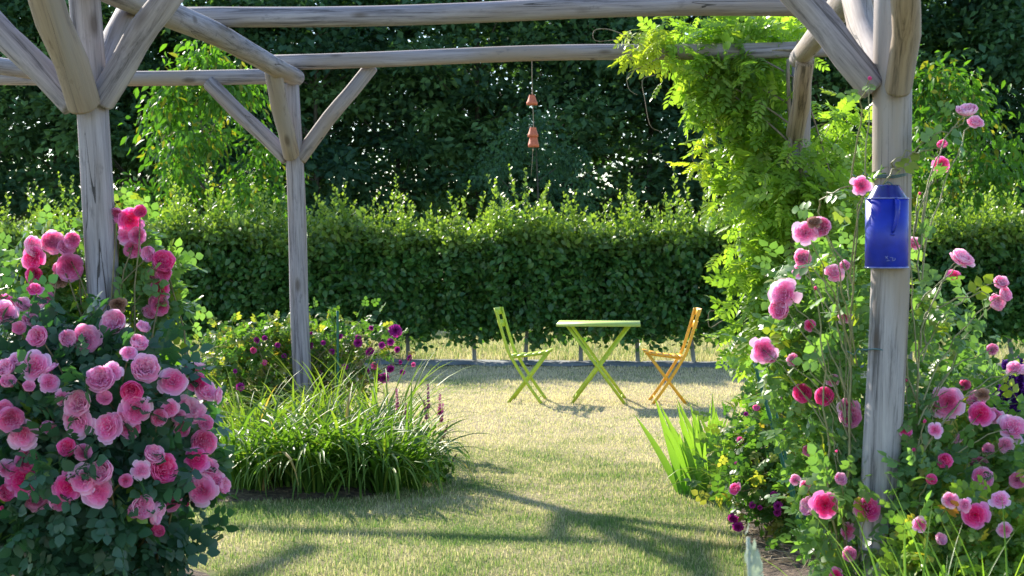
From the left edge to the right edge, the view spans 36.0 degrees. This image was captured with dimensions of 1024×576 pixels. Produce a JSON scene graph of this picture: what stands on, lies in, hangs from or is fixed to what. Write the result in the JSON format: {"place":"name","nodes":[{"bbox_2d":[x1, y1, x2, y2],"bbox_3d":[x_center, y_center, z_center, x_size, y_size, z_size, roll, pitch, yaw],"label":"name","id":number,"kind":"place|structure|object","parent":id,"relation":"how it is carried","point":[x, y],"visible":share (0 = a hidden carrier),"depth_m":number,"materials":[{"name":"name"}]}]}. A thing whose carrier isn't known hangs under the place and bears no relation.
{"place":"outdoors","nodes":[
{"label":"outdoors","id":0,"kind":"place"},
{"bbox_2d":[0,194,701,253],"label":"hill","id":1,"kind":"structure","parent":0,"point":[25,228],"depth_m":166.36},
{"bbox_2d":[1,0,1014,198],"label":"sky","id":2,"kind":"structure","parent":0,"point":[482,0],"materials":[{"name":"white"}]},
{"bbox_2d":[172,279,1023,575],"bbox_3d":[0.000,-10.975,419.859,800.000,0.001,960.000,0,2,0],"label":"lawn","id":3,"kind":"structure","parent":0,"point":[471,533],"depth_m":8.57,"materials":[{"name":"plant"}]},
{"bbox_2d":[0,182,62,332],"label":"hornbeam tree","id":4,"kind":"object","parent":3,"relation":"on","point":[13,231],"visible":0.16,"depth_m":18.82,"materials":[{"name":"green plant"}]},
{"bbox_2d":[0,0,81,230],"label":"woodland tree","id":5,"kind":"object","parent":3,"relation":"on","point":[18,113],"visible":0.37,"depth_m":36.11,"materials":[{"name":"green plant"}]},
{"bbox_2d":[27,171,84,297],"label":"hornbeam tree","id":6,"kind":"object","parent":3,"relation":"on","point":[67,219],"visible":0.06,"depth_m":18.77,"materials":[{"name":"green plant"}]},
{"bbox_2d":[0,17,118,222],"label":"woodland tree","id":7,"kind":"object","parent":3,"relation":"on","point":[24,167],"visible":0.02,"depth_m":41.33,"materials":[{"name":"green plant"}]},
{"bbox_2d":[0,0,174,225],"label":"woodland tree","id":8,"kind":"object","parent":3,"relation":"on","point":[24,7],"visible":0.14,"depth_m":37.08,"materials":[{"name":"green plant"}]},
{"bbox_2d":[14,5,190,202],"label":"woodland tree","id":9,"kind":"object","parent":3,"relation":"on","point":[50,188],"visible":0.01,"depth_m":44.08,"materials":[{"name":"green plant"}]},
{"bbox_2d":[11,569,209,575],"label":"soil bed","id":10,"kind":"object","parent":3,"relation":"on","point":[197,573],"visible":0.04,"depth_m":6.67,"materials":[{"name":"brown soil"}]},
{"bbox_2d":[0,187,246,575],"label":"rose bush","id":11,"kind":"object","parent":10,"relation":"on","point":[109,442],"visible":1,"depth_m":5.75,"materials":[{"name":"pink plant"}]},
{"bbox_2d":[0,0,268,224],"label":"woodland tree","id":12,"kind":"object","parent":3,"relation":"on","point":[67,143],"visible":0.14,"depth_m":35.65,"materials":[{"name":"green plant"}]},
{"bbox_2d":[80,195,190,303],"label":"hornbeam tree","id":13,"kind":"object","parent":3,"relation":"on","point":[159,226],"visible":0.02,"depth_m":18.52,"materials":[{"name":"green plant"}]},
{"bbox_2d":[144,165,224,354],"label":"hornbeam tree","id":14,"kind":"object","parent":3,"relation":"on","point":[190,240],"visible":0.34,"depth_m":18.45,"materials":[{"name":"green plant"}]},
{"bbox_2d":[114,39,311,342],"bbox_3d":[-4.213,-1.344,21.297,2.932,4.375,2.928,0,2,0],"label":"cherry tree","id":15,"kind":"object","parent":3,"relation":"on","point":[184,173],"visible":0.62,"depth_m":21.18,"materials":[{"name":"green plant"}]},
{"bbox_2d":[109,0,352,227],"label":"woodland tree","id":16,"kind":"object","parent":3,"relation":"on","point":[133,165],"visible":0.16,"depth_m":37.23,"materials":[{"name":"green plant"}]},
{"bbox_2d":[178,161,287,342],"bbox_3d":[-3.265,-0.302,18.689,1.271,2.392,1.260,0,2,1],"label":"hornbeam tree","id":17,"kind":"object","parent":3,"relation":"on","point":[229,251],"visible":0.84,"depth_m":18.39,"materials":[{"name":"green plant"}]},
{"bbox_2d":[202,0,357,200],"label":"woodland tree","id":18,"kind":"object","parent":3,"relation":"on","point":[310,196],"visible":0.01,"depth_m":42.59,"materials":[{"name":"green plant"}]},
{"bbox_2d":[189,431,375,501],"bbox_3d":[-1.657,1.094,10.214,2.016,0.043,3.414,0,2,0],"label":"soil bed","id":19,"kind":"object","parent":3,"relation":"on","point":[277,493],"visible":0.04,"depth_m":8.77,"materials":[{"name":"brown soil"}]},
{"bbox_2d":[193,375,352,500],"bbox_3d":[-1.432,0.832,9.038,1.392,0.647,1.331,0,2,0],"label":"daylily clump","id":20,"kind":"object","parent":19,"relation":"on","point":[244,443],"visible":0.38,"depth_m":8.80,"materials":[{"name":"green plant"}]},
{"bbox_2d":[193,364,385,463],"bbox_3d":[-1.481,0.785,9.884,1.647,0.690,1.331,0,2,0],"label":"daylily clump","id":21,"kind":"object","parent":19,"relation":"on","point":[258,413],"visible":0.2,"depth_m":9.72,"materials":[{"name":"green plant"}]},
{"bbox_2d":[189,296,415,429],"bbox_3d":[-1.542,0.601,11.275,1.756,1.106,1.082,0,2,0],"label":"rose bush","id":22,"kind":"object","parent":19,"relation":"on","point":[239,355],"visible":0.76,"depth_m":11.05,"materials":[{"name":"green plant"}]},
{"bbox_2d":[222,382,448,503],"bbox_3d":[-1.095,0.831,8.979,1.506,0.653,1.392,0,2,0],"label":"daylily clump","id":23,"kind":"object","parent":19,"relation":"on","point":[320,480],"visible":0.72,"depth_m":8.76,"materials":[{"name":"green plant"}]},
{"bbox_2d":[336,311,338,412],"bbox_3d":[-1.207,0.628,10.923,0.022,0.939,0.019,0,2,0],"label":"garden stake","id":24,"kind":"object","parent":19,"relation":"on","point":[337,327],"visible":0.52,"depth_m":10.91,"materials":[{"name":"green"}]},
{"bbox_2d":[237,345,486,444],"bbox_3d":[-0.994,0.737,9.918,1.740,0.784,1.464,0,2,0],"label":"daylily clump","id":25,"kind":"object","parent":19,"relation":"on","point":[374,398],"visible":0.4,"depth_m":9.93,"materials":[{"name":"green plant"}]},
{"bbox_2d":[282,381,496,505],"bbox_3d":[-0.711,0.863,8.976,1.286,0.589,1.336,0,2,0],"label":"daylily clump","id":26,"kind":"object","parent":19,"relation":"on","point":[379,479],"visible":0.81,"depth_m":8.85,"materials":[{"name":"green plant"}]},
{"bbox_2d":[171,0,470,228],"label":"woodland tree","id":27,"kind":"object","parent":3,"relation":"on","point":[333,161],"visible":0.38,"depth_m":36.23,"materials":[{"name":"green plant"}]},
{"bbox_2d":[287,181,392,343],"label":"hornbeam tree","id":28,"kind":"object","parent":3,"relation":"on","point":[345,247],"visible":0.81,"depth_m":18.26,"materials":[{"name":"green plant"}]},
{"bbox_2d":[285,0,462,229],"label":"woodland tree","id":29,"kind":"object","parent":3,"relation":"on","point":[403,168],"visible":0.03,"depth_m":42.45,"materials":[{"name":"green plant"}]},
{"bbox_2d":[274,0,519,230],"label":"woodland tree","id":30,"kind":"object","parent":3,"relation":"on","point":[422,188],"visible":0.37,"depth_m":36.84,"materials":[{"name":"green plant"}]},
{"bbox_2d":[361,173,454,359],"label":"hornbeam tree","id":31,"kind":"object","parent":3,"relation":"on","point":[408,282],"visible":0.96,"depth_m":18.18,"materials":[{"name":"green plant"}]},
{"bbox_2d":[387,384,451,469],"bbox_3d":[-0.569,0.882,9.637,0.406,0.595,0.211,0,2,0],"label":"salvia","id":32,"kind":"object","parent":3,"relation":"on","point":[440,412],"visible":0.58,"depth_m":9.63,"materials":[{"name":"purple plant"}]},
{"bbox_2d":[424,419,457,484],"bbox_3d":[-0.444,0.993,9.205,0.208,0.461,0.232,1,2,23],"label":"salvia","id":33,"kind":"object","parent":3,"relation":"on","point":[445,471],"visible":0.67,"depth_m":9.22,"materials":[{"name":"green plant"}]},
{"bbox_2d":[0,0,920,575],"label":"pergola","id":34,"kind":"object","parent":3,"relation":"on","point":[88,72],"visible":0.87,"depth_m":6.27,"materials":[{"name":"grey wood"}]},
{"bbox_2d":[526,84,538,171],"bbox_3d":[0.143,-1.185,10.820,0.086,0.829,0.076,0,2,0],"label":"hanging chime","id":35,"kind":"object","parent":34,"relation":"hanging from","point":[533,133],"visible":1,"depth_m":10.80,"materials":[{"name":"ceramic"}]},
{"bbox_2d":[592,16,931,434],"bbox_3d":[1.785,-0.458,10.490,2.079,3.357,1.584,-2,2,-42],"label":"wisteria","id":36,"kind":"object","parent":34,"relation":"attached to","point":[746,93],"visible":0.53,"depth_m":10.31,"materials":[{"name":"green plant"}]},
{"bbox_2d":[847,348,881,354],"bbox_3d":[1.232,0.214,5.249,0.180,0.032,0.149,-1,2,-39],"label":"wire tie","id":37,"kind":"object","parent":34,"relation":"attached to","point":[865,350],"visible":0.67,"depth_m":5.24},
{"bbox_2d":[721,76,1023,575],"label":"climbing rose","id":38,"kind":"object","parent":34,"relation":"attached to","point":[968,435],"visible":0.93,"depth_m":5.36,"materials":[{"name":"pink plant"}]},
{"bbox_2d":[853,172,907,178],"bbox_3d":[1.243,-0.373,5.231,0.175,0.025,0.142,-1,2,-39],"label":"wire tie","id":39,"kind":"object","parent":34,"relation":"attached to","point":[882,176],"visible":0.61,"depth_m":5.18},
{"bbox_2d":[864,182,909,268],"bbox_3d":[1.229,-0.206,5.166,0.145,0.283,0.146,1,2,37],"label":"enamel can","id":40,"kind":"object","parent":34,"relation":"attached to","point":[886,226],"visible":1,"depth_m":5.11,"materials":[{"name":"blue metal"}]},
{"bbox_2d":[326,0,609,219],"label":"woodland tree","id":41,"kind":"object","parent":3,"relation":"on","point":[422,43],"visible":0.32,"depth_m":36.44,"materials":[{"name":"green plant"}]},
{"bbox_2d":[423,176,523,359],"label":"hornbeam tree","id":42,"kind":"object","parent":3,"relation":"on","point":[464,298],"visible":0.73,"depth_m":18.08,"materials":[{"name":"green plant"}]},
{"bbox_2d":[401,1,643,224],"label":"woodland tree","id":43,"kind":"object","parent":3,"relation":"on","point":[584,179],"visible":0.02,"depth_m":42.21,"materials":[{"name":"green plant"}]},
{"bbox_2d":[494,307,553,403],"bbox_3d":[0.097,0.595,13.980,0.512,0.841,0.412,0,2,7],"label":"folding chair","id":44,"kind":"object","parent":3,"relation":"on","point":[503,322],"visible":1,"depth_m":13.82,"materials":[{"name":"paint"}]},
{"bbox_2d":[480,164,573,359],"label":"hornbeam tree","id":45,"kind":"object","parent":3,"relation":"on","point":[529,273],"visible":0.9,"depth_m":18.03,"materials":[{"name":"green plant"}]},
{"bbox_2d":[465,105,608,228],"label":"tree","id":46,"kind":"object","parent":3,"relation":"on","point":[520,137],"visible":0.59,"depth_m":29.82,"materials":[{"name":"green plant"}]},
{"bbox_2d":[410,17,689,229],"bbox_3d":[1.513,-4.431,37.779,6.900,9.585,7.404,1,2,38],"label":"woodland tree","id":47,"kind":"object","parent":3,"relation":"on","point":[525,32],"visible":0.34,"depth_m":36.23,"materials":[{"name":"green plant"}]},
{"bbox_2d":[539,189,621,360],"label":"hornbeam tree","id":48,"kind":"object","parent":3,"relation":"on","point":[579,263],"visible":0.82,"depth_m":17.98,"materials":[{"name":"green plant"}]},
{"bbox_2d":[556,320,640,403],"bbox_3d":[0.771,0.660,13.976,0.730,0.711,0.660,0,2,4],"label":"folding table","id":49,"kind":"object","parent":3,"relation":"on","point":[573,324],"visible":0.99,"depth_m":13.75,"materials":[{"name":"green paint"}]},
{"bbox_2d":[200,357,1001,369],"bbox_3d":[-0.004,0.858,18.289,32.244,0.043,0.925,0,2,6],"label":"ground fabric","id":50,"kind":"object","parent":3,"relation":"on","point":[558,363],"visible":0.32,"depth_m":18.07,"materials":[{"name":"grey fabric"}]},
{"bbox_2d":[246,183,333,334],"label":"hornbeam tree","id":51,"kind":"object","parent":50,"relation":"on","point":[277,295],"visible":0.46,"depth_m":18.31,"materials":[{"name":"green plant"}]},
{"bbox_2d":[520,16,761,229],"bbox_3d":[3.108,-4.729,37.486,6.453,10.186,7.344,1,2,20],"label":"woodland tree","id":52,"kind":"object","parent":3,"relation":"on","point":[670,123],"visible":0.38,"depth_m":35.81,"materials":[{"name":"green plant"}]},
{"bbox_2d":[597,172,687,361],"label":"hornbeam tree","id":53,"kind":"object","parent":3,"relation":"on","point":[638,270],"visible":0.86,"depth_m":17.90,"materials":[{"name":"green plant"}]},
{"bbox_2d":[583,20,739,227],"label":"woodland tree","id":54,"kind":"object","parent":3,"relation":"on","point":[634,153],"visible":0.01,"depth_m":43.45,"materials":[{"name":"green plant"}]},
{"bbox_2d":[642,307,701,403],"bbox_3d":[1.412,0.598,13.872,0.512,0.841,0.412,0,2,2],"label":"folding chair","id":55,"kind":"object","parent":3,"relation":"on","point":[692,323],"visible":0.98,"depth_m":13.70,"materials":[{"name":"orange paint"}]},
{"bbox_2d":[635,394,743,499],"bbox_3d":[1.055,0.884,8.752,0.758,0.582,0.414,0,2,5],"label":"iris clump","id":56,"kind":"object","parent":3,"relation":"on","point":[677,452],"visible":0.49,"depth_m":8.80,"materials":[{"name":"green plant"}]},
{"bbox_2d":[643,165,742,361],"bbox_3d":[2.077,-0.253,18.151,1.271,2.334,1.260,0,2,-8],"label":"hornbeam tree","id":57,"kind":"object","parent":3,"relation":"on","point":[691,245],"visible":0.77,"depth_m":17.85,"materials":[{"name":"green plant"}]},
{"bbox_2d":[600,17,851,220],"bbox_3d":[5.189,-5.031,38.216,6.680,10.744,6.279,0,2,6],"label":"woodland tree","id":58,"kind":"object","parent":3,"relation":"on","point":[671,86],"visible":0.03,"depth_m":36.95,"materials":[{"name":"green plant"}]},
{"bbox_2d":[707,171,760,355],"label":"hornbeam tree","id":59,"kind":"object","parent":3,"relation":"on","point":[722,324],"visible":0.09,"depth_m":17.78,"materials":[{"name":"green plant"}]},
{"bbox_2d":[734,447,858,575],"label":"soil bed","id":60,"kind":"object","parent":3,"relation":"on","point":[788,569],"visible":0.04,"depth_m":6.84,"materials":[{"name":"brown soil"}]},
{"bbox_2d":[659,443,751,504],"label":"daylily clump","id":61,"kind":"object","parent":60,"relation":"on","point":[707,474],"visible":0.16,"depth_m":8.47,"materials":[{"name":"green plant"}]},
{"bbox_2d":[674,403,767,452],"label":"iris clump","id":62,"kind":"object","parent":60,"relation":"on","point":[685,433],"visible":0.09,"depth_m":9.01,"materials":[{"name":"green plant"}]},
{"bbox_2d":[683,365,855,550],"bbox_3d":[1.245,0.793,7.401,0.845,0.919,1.444,0,2,12],"label":"shrub rose","id":63,"kind":"object","parent":60,"relation":"on","point":[755,483],"visible":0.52,"depth_m":7.29,"materials":[{"name":"plant"}]},
{"bbox_2d":[753,363,793,497],"bbox_3d":[1.172,0.653,7.022,0.197,0.635,0.019,0,2,0],"label":"garden stake","id":64,"kind":"object","parent":63,"relation":"in","point":[770,418],"visible":0.46,"depth_m":7.01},
{"bbox_2d":[768,385,795,496],"bbox_3d":[1.200,0.724,6.924,0.147,0.598,0.014,0,2,0],"label":"garden stake","id":65,"kind":"object","parent":63,"relation":"in","point":[786,458],"visible":0.25,"depth_m":6.92,"materials":[{"name":"green"}]},
{"bbox_2d":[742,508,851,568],"bbox_3d":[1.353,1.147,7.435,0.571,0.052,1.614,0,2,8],"label":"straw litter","id":66,"kind":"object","parent":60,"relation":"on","point":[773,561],"visible":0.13,"depth_m":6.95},
{"bbox_2d":[796,511,807,563],"bbox_3d":[1.251,1.066,6.795,0.085,0.311,0.016,-1,2,-19],"label":"garden stake","id":67,"kind":"object","parent":60,"relation":"on","point":[797,515],"visible":0.11,"depth_m":6.78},
{"bbox_2d":[838,328,1023,428],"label":"leafy shrub","id":68,"kind":"object","parent":60,"relation":"on","point":[976,371],"visible":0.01,"depth_m":9.09,"materials":[{"name":"green plant"}]},
{"bbox_2d":[868,468,1023,575],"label":"yellowing shrub","id":69,"kind":"object","parent":60,"relation":"on","point":[973,540],"visible":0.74,"depth_m":4.93,"materials":[{"name":"green plant"}]},
{"bbox_2d":[982,355,1023,415],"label":"delphinium","id":70,"kind":"object","parent":60,"relation":"on","point":[1019,380],"visible":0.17,"depth_m":7.59,"materials":[{"name":"purple plant"}]},
{"bbox_2d":[678,4,983,226],"bbox_3d":[7.452,-4.431,37.298,7.312,9.600,6.915,1,2,17],"label":"woodland tree","id":71,"kind":"object","parent":3,"relation":"on","point":[816,81],"visible":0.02,"depth_m":36.41,"materials":[{"name":"green plant"}]},
{"bbox_2d":[785,61,930,167],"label":"woodland tree","id":72,"kind":"object","parent":3,"relation":"on","point":[831,90],"visible":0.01,"depth_m":41.47,"materials":[{"name":"green plant"}]},
{"bbox_2d":[804,0,1023,223],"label":"woodland tree","id":73,"kind":"object","parent":3,"relation":"on","point":[954,43],"visible":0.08,"depth_m":36.24,"materials":[{"name":"green plant"}]},
{"bbox_2d":[837,0,1023,220],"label":"woodland tree","id":74,"kind":"object","parent":3,"relation":"on","point":[1002,64],"visible":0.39,"depth_m":35.57,"materials":[{"name":"green plant"}]},
{"bbox_2d":[908,178,969,359],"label":"hornbeam tree","id":75,"kind":"object","parent":3,"relation":"on","point":[927,251],"visible":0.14,"depth_m":17.63,"materials":[{"name":"green plant"}]},
{"bbox_2d":[858,44,1023,227],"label":"cherry tree","id":76,"kind":"object","parent":3,"relation":"on","point":[979,167],"visible":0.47,"depth_m":20.88,"materials":[{"name":"green plant"}]},
{"bbox_2d":[917,173,1018,355],"bbox_3d":[5.155,-0.210,17.826,1.150,2.257,1.052,0,2,-4],"label":"hornbeam tree","id":77,"kind":"object","parent":3,"relation":"on","point":[971,239],"visible":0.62,"depth_m":17.53,"materials":[{"name":"green plant"}]},
{"bbox_2d":[921,0,1023,219],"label":"woodland tree","id":78,"kind":"object","parent":3,"relation":"on","point":[1019,121],"visible":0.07,"depth_m":36.89,"materials":[{"name":"green plant"}]},
{"bbox_2d":[940,179,1023,359],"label":"hornbeam tree","id":79,"kind":"object","parent":3,"relation":"on","point":[1010,259],"visible":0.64,"depth_m":17.51,"materials":[{"name":"green plant"}]},
{"bbox_2d":[744,521,763,575],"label":"edging","id":80,"kind":"object","parent":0,"point":[753,560],"visible":1,"depth_m":3.11,"materials":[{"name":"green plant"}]},
{"bbox_2d":[761,479,1023,575],"bbox_3d":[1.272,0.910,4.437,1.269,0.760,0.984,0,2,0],"label":"ornamental grass","id":81,"kind":"object","parent":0,"point":[923,560],"depth_m":4.57,"materials":[{"name":"green plant"}]}
]}

